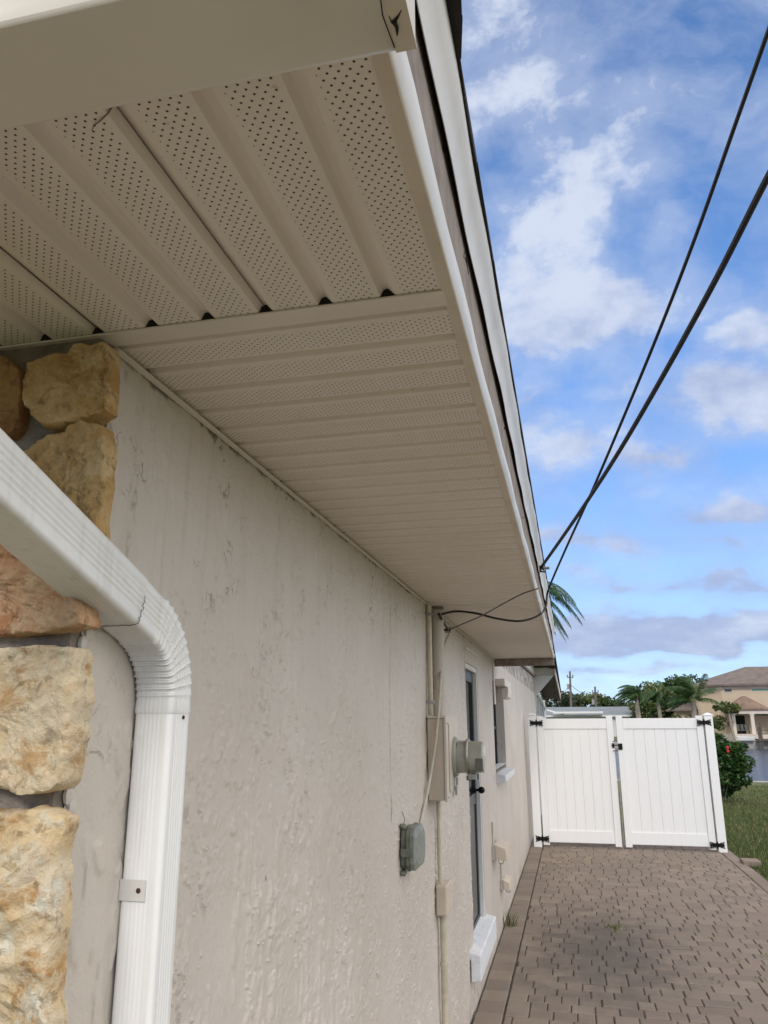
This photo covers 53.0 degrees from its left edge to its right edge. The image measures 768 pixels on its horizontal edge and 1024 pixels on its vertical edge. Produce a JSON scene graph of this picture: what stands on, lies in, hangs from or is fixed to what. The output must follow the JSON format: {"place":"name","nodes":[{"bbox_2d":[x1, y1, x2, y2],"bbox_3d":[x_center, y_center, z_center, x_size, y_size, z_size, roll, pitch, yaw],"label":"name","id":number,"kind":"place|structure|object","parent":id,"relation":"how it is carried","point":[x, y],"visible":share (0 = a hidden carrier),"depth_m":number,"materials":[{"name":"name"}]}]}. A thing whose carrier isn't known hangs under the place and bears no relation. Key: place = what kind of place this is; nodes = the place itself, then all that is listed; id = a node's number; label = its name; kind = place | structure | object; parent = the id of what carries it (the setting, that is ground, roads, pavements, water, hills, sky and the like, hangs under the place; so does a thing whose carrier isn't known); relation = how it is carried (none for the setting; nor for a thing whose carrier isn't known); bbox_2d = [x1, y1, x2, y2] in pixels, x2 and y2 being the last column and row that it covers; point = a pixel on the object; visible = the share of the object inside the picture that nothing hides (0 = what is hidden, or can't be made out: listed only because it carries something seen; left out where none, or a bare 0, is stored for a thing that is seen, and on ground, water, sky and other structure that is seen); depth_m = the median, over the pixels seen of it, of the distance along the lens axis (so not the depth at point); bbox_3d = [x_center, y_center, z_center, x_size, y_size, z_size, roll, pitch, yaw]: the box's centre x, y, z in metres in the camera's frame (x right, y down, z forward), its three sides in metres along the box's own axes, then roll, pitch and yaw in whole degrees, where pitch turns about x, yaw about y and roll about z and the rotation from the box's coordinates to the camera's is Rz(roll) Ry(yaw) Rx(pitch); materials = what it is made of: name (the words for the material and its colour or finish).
{"place":"outdoors","nodes":[
{"label":"outdoors","id":0,"kind":"place"},
{"bbox_2d":[461,0,767,706],"label":"sky","id":1,"kind":"structure","parent":0,"point":[601,129],"materials":[{"name":"blue"}]},
{"bbox_2d":[472,737,767,1023],"bbox_3d":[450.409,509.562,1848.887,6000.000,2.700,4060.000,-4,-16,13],"label":"ground","id":2,"kind":"structure","parent":0,"point":[754,783],"depth_m":16.73,"materials":[{"name":"green plant"}]},
{"bbox_2d":[0,0,560,1023],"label":"house","id":3,"kind":"structure","parent":2,"relation":"on","point":[260,422],"depth_m":1.37,"materials":[{"name":"paint"}]},
{"bbox_2d":[0,428,191,1023],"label":"downspout","id":4,"kind":"object","parent":3,"relation":"attached to","point":[53,536],"visible":0.98,"depth_m":1.23,"materials":[{"name":"white metal"}]},
{"bbox_2d":[91,107,112,130],"bbox_3d":[-0.306,-0.428,0.836,0.031,0.018,0.011,-4,-16,13],"label":"dry stem","id":5,"kind":"object","parent":3,"relation":"on","point":[108,112],"visible":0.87,"depth_m":0.83,"materials":[{"name":"brown plant"}]},
{"bbox_2d":[400,812,424,876],"bbox_3d":[0.122,1.409,3.296,0.075,0.250,0.239,-4,-16,13],"label":"junction box","id":6,"kind":"object","parent":3,"relation":"attached to","point":[412,852],"visible":1,"depth_m":3.21,"materials":[{"name":"grey plastic"}]},
{"bbox_2d":[419,633,449,822],"bbox_3d":[0.307,1.106,4.158,0.065,1.003,0.927,-4,-16,14],"label":"painted cable","id":7,"kind":"object","parent":3,"relation":"attached to","point":[434,748],"visible":0.91,"depth_m":3.92,"materials":[{"name":"paint"}]},
{"bbox_2d":[425,604,445,715],"bbox_3d":[0.281,0.804,4.196,0.072,0.592,0.251,-4,-16,13],"label":"riser conduit","id":8,"kind":"object","parent":3,"relation":"attached to","point":[435,642],"visible":0.94,"depth_m":4.22,"materials":[{"name":"paint"}]},
{"bbox_2d":[436,801,451,1023],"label":"conduit","id":9,"kind":"object","parent":3,"relation":"attached to","point":[443,897],"visible":0.98,"depth_m":3.90,"materials":[{"name":"paint"}]},
{"bbox_2d":[438,613,450,632],"bbox_3d":[0.335,0.652,4.508,0.061,0.050,0.562,-3,-16,10],"label":"wall anchor","id":10,"kind":"object","parent":3,"relation":"attached to","point":[447,629],"depth_m":4.59,"materials":[{"name":"black metal"}]},
{"bbox_2d":[450,588,538,629],"bbox_3d":[0.558,0.540,4.170,0.036,0.050,1.272,3,-16,-13],"label":"messenger wire","id":11,"kind":"object","parent":10,"relation":"attached to","point":[496,607],"visible":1,"depth_m":4.02,"materials":[{"name":"black metal"}]},
{"bbox_2d":[427,716,485,801],"bbox_3d":[0.399,1.302,4.094,0.266,0.418,0.416,-4,-16,13],"label":"electric meter","id":12,"kind":"object","parent":3,"relation":"attached to","point":[454,757],"visible":0.99,"depth_m":3.98,"materials":[{"name":"metal"}]},
{"bbox_2d":[465,647,496,982],"bbox_3d":[0.648,2.106,5.688,0.185,2.139,1.060,-4,-16,13],"label":"door","id":13,"kind":"structure","parent":3,"relation":"in","point":[484,928],"depth_m":5.84,"materials":[{"name":"white glass"}]},
{"bbox_2d":[491,822,510,863],"bbox_3d":[1.025,2.876,6.742,0.124,0.338,0.430,-4,-16,13],"label":"outlet cover","id":14,"kind":"object","parent":3,"relation":"attached to","point":[501,849],"visible":1,"depth_m":6.55,"materials":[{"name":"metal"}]},
{"bbox_2d":[492,663,510,703],"bbox_3d":[1.246,1.821,8.070,0.107,0.400,1.060,-4,-16,13],"label":"awning box","id":15,"kind":"object","parent":3,"relation":"attached to","point":[504,685],"visible":1,"depth_m":7.86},
{"bbox_2d":[492,686,514,782],"bbox_3d":[1.190,2.278,8.012,0.205,0.951,1.279,-4,-16,13],"label":"window","id":16,"kind":"structure","parent":3,"relation":"in","point":[505,774],"depth_m":8.20,"materials":[{"name":"white glass"}]},
{"bbox_2d":[500,864,512,892],"bbox_3d":[1.140,3.392,7.171,0.092,0.244,0.312,-4,-16,13],"label":"outlet cover","id":17,"kind":"object","parent":3,"relation":"attached to","point":[506,883],"visible":0.98,"depth_m":7.05,"materials":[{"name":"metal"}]},
{"bbox_2d":[536,694,539,715],"bbox_3d":[3.473,4.360,17.520,0.070,0.658,1.470,-4,-16,13],"label":"porch window","id":18,"kind":"structure","parent":3,"relation":"in","point":[537,697],"depth_m":18.05,"materials":[{"name":"grey glass"}]},
{"bbox_2d":[539,694,541,715],"bbox_3d":[3.815,4.775,18.915,0.070,0.595,1.480,-4,-16,13],"label":"porch window","id":19,"kind":"structure","parent":3,"relation":"in","point":[540,704],"depth_m":19.47,"materials":[{"name":"grey glass"}]},
{"bbox_2d":[541,698,543,718],"bbox_3d":[4.158,5.191,20.315,0.070,0.532,1.480,-4,-16,13],"label":"porch window","id":20,"kind":"structure","parent":3,"relation":"in","point":[541,698],"depth_m":20.88,"materials":[{"name":"grey glass"}]},
{"bbox_2d":[537,563,548,576],"bbox_3d":[0.905,0.319,4.379,0.072,0.090,0.060,-4,-16,13],"label":"eave bracket","id":21,"kind":"object","parent":3,"relation":"attached to","point":[543,569],"visible":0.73,"depth_m":4.36,"materials":[{"name":"black metal"}]},
{"bbox_2d":[441,26,767,621],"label":"service cable","id":22,"kind":"object","parent":3,"relation":"attached to","point":[741,106],"visible":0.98,"depth_m":2.61,"materials":[{"name":"black rubber"}]},
{"bbox_2d":[540,170,767,567],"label":"service cable","id":23,"kind":"object","parent":3,"relation":"attached to","point":[731,248],"visible":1,"depth_m":2.29,"materials":[{"name":"black rubber"}]},
{"bbox_2d":[540,691,580,706],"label":"broadleaf tree","id":24,"kind":"object","parent":2,"relation":"on","point":[565,697],"visible":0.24,"depth_m":135.92,"materials":[{"name":"green plant"}]},
{"bbox_2d":[548,581,584,640],"bbox_3d":[6.391,6.581,31.762,4.020,8.414,3.550,-4,-16,13],"label":"palm tree","id":25,"kind":"object","parent":2,"relation":"on","point":[558,595],"visible":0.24,"depth_m":32.10,"materials":[{"name":"green plant"}]},
{"bbox_2d":[567,671,572,706],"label":"utility pole","id":26,"kind":"object","parent":2,"relation":"on","point":[569,685],"visible":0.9,"depth_m":129.96,"materials":[{"name":"brown wood"}]},
{"bbox_2d":[555,693,594,706],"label":"broadleaf tree","id":27,"kind":"object","parent":2,"relation":"on","point":[578,701],"visible":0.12,"depth_m":140.46,"materials":[{"name":"green plant"}]},
{"bbox_2d":[577,691,606,706],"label":"broadleaf tree","id":28,"kind":"object","parent":2,"relation":"on","point":[586,700],"visible":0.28,"depth_m":147.30,"materials":[{"name":"green plant"}]},
{"bbox_2d":[545,707,641,736],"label":"house","id":29,"kind":"structure","parent":2,"relation":"on","point":[577,712],"depth_m":114.96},
{"bbox_2d":[592,687,598,706],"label":"utility pole","id":30,"kind":"object","parent":2,"relation":"on","point":[594,701],"visible":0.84,"depth_m":131.40,"materials":[{"name":"brown wood"}]},
{"bbox_2d":[594,696,623,706],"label":"broadleaf tree","id":31,"kind":"object","parent":2,"relation":"on","point":[609,702],"visible":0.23,"depth_m":144.53,"materials":[{"name":"green plant"}]},
{"bbox_2d":[611,700,629,706],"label":"broadleaf tree","id":32,"kind":"object","parent":2,"relation":"on","point":[619,705],"visible":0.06,"depth_m":143.21,"materials":[{"name":"green plant"}]},
{"bbox_2d":[613,685,646,717],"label":"palm tree","id":33,"kind":"object","parent":2,"relation":"on","point":[631,693],"visible":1,"depth_m":91.15,"materials":[{"name":"green plant"}]},
{"bbox_2d":[627,681,676,717],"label":"broadleaf tree","id":34,"kind":"object","parent":2,"relation":"on","point":[647,706],"visible":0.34,"depth_m":110.16,"materials":[{"name":"green plant"}]},
{"bbox_2d":[643,680,666,717],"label":"palm tree","id":35,"kind":"object","parent":2,"relation":"on","point":[657,695],"visible":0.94,"depth_m":95.02,"materials":[{"name":"green plant"}]},
{"bbox_2d":[553,741,767,748],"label":"seawall","id":36,"kind":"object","parent":2,"relation":"on","point":[753,744],"depth_m":89.33,"materials":[{"name":"concrete"}]},
{"bbox_2d":[636,676,690,709],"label":"broadleaf tree","id":37,"kind":"object","parent":2,"relation":"on","point":[671,681],"visible":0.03,"depth_m":114.03,"materials":[{"name":"green plant"}]},
{"bbox_2d":[646,693,684,717],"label":"broadleaf tree","id":38,"kind":"object","parent":2,"relation":"on","point":[652,712],"visible":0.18,"depth_m":106.32,"materials":[{"name":"green plant"}]},
{"bbox_2d":[663,674,699,693],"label":"broadleaf tree","id":39,"kind":"object","parent":2,"relation":"on","point":[692,677],"visible":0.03,"depth_m":116.31,"materials":[{"name":"green plant"}]},
{"bbox_2d":[665,674,723,717],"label":"palm tree","id":40,"kind":"object","parent":2,"relation":"on","point":[691,694],"visible":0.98,"depth_m":92.74,"materials":[{"name":"green plant"}]},
{"bbox_2d":[664,714,732,730],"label":"hedge","id":41,"kind":"object","parent":2,"relation":"on","point":[719,723],"visible":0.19,"depth_m":92.43,"materials":[{"name":"green plant"}]},
{"bbox_2d":[665,666,767,740],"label":"tan house","id":42,"kind":"structure","parent":2,"relation":"on","point":[746,688],"depth_m":95.89,"materials":[{"name":"beige paint"}]},
{"bbox_2d":[723,689,732,692],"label":"window","id":43,"kind":"structure","parent":42,"relation":"in","point":[725,690],"depth_m":96.24,"materials":[{"name":"grey glass"}]},
{"bbox_2d":[736,724,741,732],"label":"patio chair","id":44,"kind":"object","parent":42,"relation":"on","point":[738,727],"visible":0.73,"depth_m":93.35,"materials":[{"name":"black metal"}]},
{"bbox_2d":[743,724,749,733],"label":"patio chair","id":45,"kind":"object","parent":42,"relation":"on","point":[746,727],"visible":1,"depth_m":93.16,"materials":[{"name":"black metal"}]},
{"bbox_2d":[751,689,767,691],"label":"window","id":46,"kind":"structure","parent":42,"relation":"in","point":[752,690],"depth_m":95.45,"materials":[{"name":"white glass"}]},
{"bbox_2d":[712,701,741,740],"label":"palm tree","id":47,"kind":"object","parent":2,"relation":"on","point":[735,706],"visible":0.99,"depth_m":91.10,"materials":[{"name":"green plant"}]},
{"bbox_2d":[704,731,755,802],"bbox_3d":[7.938,6.058,18.380,1.349,1.742,1.729,8,-17,-28],"label":"hibiscus bush","id":48,"kind":"object","parent":2,"relation":"on","point":[734,766],"visible":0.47,"depth_m":17.87,"materials":[{"name":"green plant"}]},
{"bbox_2d":[736,736,754,740],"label":"overturned skiff","id":49,"kind":"object","parent":2,"relation":"on","point":[739,738],"visible":0.91,"depth_m":89.08,"materials":[{"name":"white plastic"}]},
{"bbox_2d":[739,858,761,866],"bbox_3d":[4.854,4.644,10.193,0.220,0.075,0.250,-4,-16,13],"label":"edging block","id":50,"kind":"object","parent":2,"relation":"on","point":[748,861],"depth_m":10.10,"materials":[{"name":"beige concrete"}]},
{"bbox_2d":[473,834,767,1023],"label":"driveway","id":51,"kind":"structure","parent":0,"point":[720,1006],"depth_m":6.58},
{"bbox_2d":[503,909,517,926],"bbox_3d":[1.143,3.738,7.100,0.225,0.159,0.239,4,-16,-13],"label":"weed","id":52,"kind":"object","parent":51,"relation":"on","point":[509,922],"visible":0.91,"depth_m":7.10,"materials":[{"name":"green plant"}]},
{"bbox_2d":[600,922,626,932],"bbox_3d":[2.089,3.764,6.990,0.284,0.045,0.340,11,-19,-36],"label":"weed","id":53,"kind":"object","parent":51,"relation":"on","point":[615,926],"visible":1,"depth_m":7.00,"materials":[{"name":"green plant"}]},
{"bbox_2d":[527,713,727,852],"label":"double gate","id":54,"kind":"structure","parent":51,"relation":"on","point":[665,776],"depth_m":11.61,"materials":[{"name":"white plastic"}]},
{"bbox_2d":[554,748,767,780],"bbox_3d":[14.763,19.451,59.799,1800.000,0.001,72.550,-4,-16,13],"label":"water","id":55,"kind":"structure","parent":0,"point":[759,772],"depth_m":55.69,"materials":[{"name":"blue liquid"}]},
{"bbox_2d":[755,721,767,748],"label":"dock","id":56,"kind":"object","parent":55,"relation":"in","point":[760,737],"visible":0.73,"depth_m":88.39,"materials":[{"name":"grey wood"}]},
{"bbox_2d":[711,784,767,880],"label":"grass","id":57,"kind":"structure","parent":0,"point":[760,854],"depth_m":14.02,"materials":[{"name":"green plant"}]}
]}

